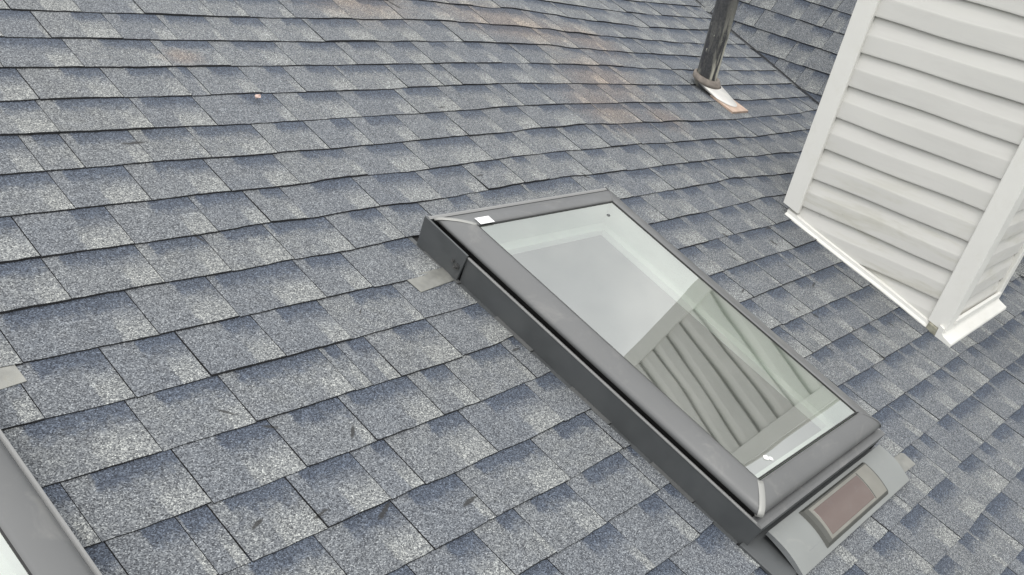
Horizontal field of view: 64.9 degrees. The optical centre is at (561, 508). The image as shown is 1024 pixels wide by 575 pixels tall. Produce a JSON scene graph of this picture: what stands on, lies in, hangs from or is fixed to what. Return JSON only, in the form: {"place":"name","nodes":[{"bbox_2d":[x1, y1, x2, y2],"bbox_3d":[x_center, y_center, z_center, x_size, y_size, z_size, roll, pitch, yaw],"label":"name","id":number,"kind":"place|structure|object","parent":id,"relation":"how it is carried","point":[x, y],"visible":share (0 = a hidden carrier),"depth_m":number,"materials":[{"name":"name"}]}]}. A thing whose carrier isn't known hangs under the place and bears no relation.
{"place":"outdoors","nodes":[
{"label":"outdoors","id":0,"kind":"place"},
{"bbox_2d":[0,0,1023,574],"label":"shingled roof","id":1,"kind":"structure","parent":0,"point":[234,340],"depth_m":2.04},
{"bbox_2d":[0,365,26,389],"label":"flashing tab","id":2,"kind":"object","parent":1,"relation":"on","point":[11,375],"visible":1,"depth_m":1.45,"materials":[{"name":"metal"}]},
{"bbox_2d":[0,429,101,574],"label":"skylight","id":3,"kind":"object","parent":1,"relation":"on","point":[37,536],"visible":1,"depth_m":1.18,"materials":[{"name":"glass"},{"name":"metal"}]},
{"bbox_2d":[407,268,453,291],"bbox_3d":[-0.339,-0.600,2.106,0.068,0.002,0.140,47,47,16],"label":"flashing tab","id":4,"kind":"object","parent":1,"relation":"on","point":[434,278],"visible":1,"depth_m":2.10,"materials":[{"name":"metal"}]},
{"bbox_2d":[408,187,908,574],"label":"skylight","id":5,"kind":"object","parent":1,"relation":"on","point":[684,376],"visible":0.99,"depth_m":2.18,"materials":[{"name":"glass"},{"name":"metal"}]},
{"bbox_2d":[763,455,772,459],"bbox_3d":[0.506,-0.124,1.957,0.030,0.008,0.015,2,40,-15],"label":"bird dropping","id":6,"kind":"object","parent":5,"relation":"on","point":[766,457],"visible":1,"depth_m":1.95,"materials":[{"name":"white"}]},
{"bbox_2d":[693,0,747,113],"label":"vent pipe","id":7,"kind":"object","parent":1,"relation":"on","point":[705,73],"visible":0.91,"depth_m":3.82,"materials":[{"name":"grey metal"}]},
{"bbox_2d":[784,0,1023,346],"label":"chimney","id":8,"kind":"object","parent":1,"relation":"on","point":[905,192],"visible":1,"depth_m":2.91,"materials":[{"name":"white plastic"}]},
{"bbox_2d":[894,453,914,471],"bbox_3d":[1.010,-0.135,2.383,0.060,0.003,0.108,46,47,17],"label":"flashing tab","id":9,"kind":"object","parent":1,"relation":"on","point":[904,461],"visible":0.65,"depth_m":2.39,"materials":[{"name":"metal"}]}
]}

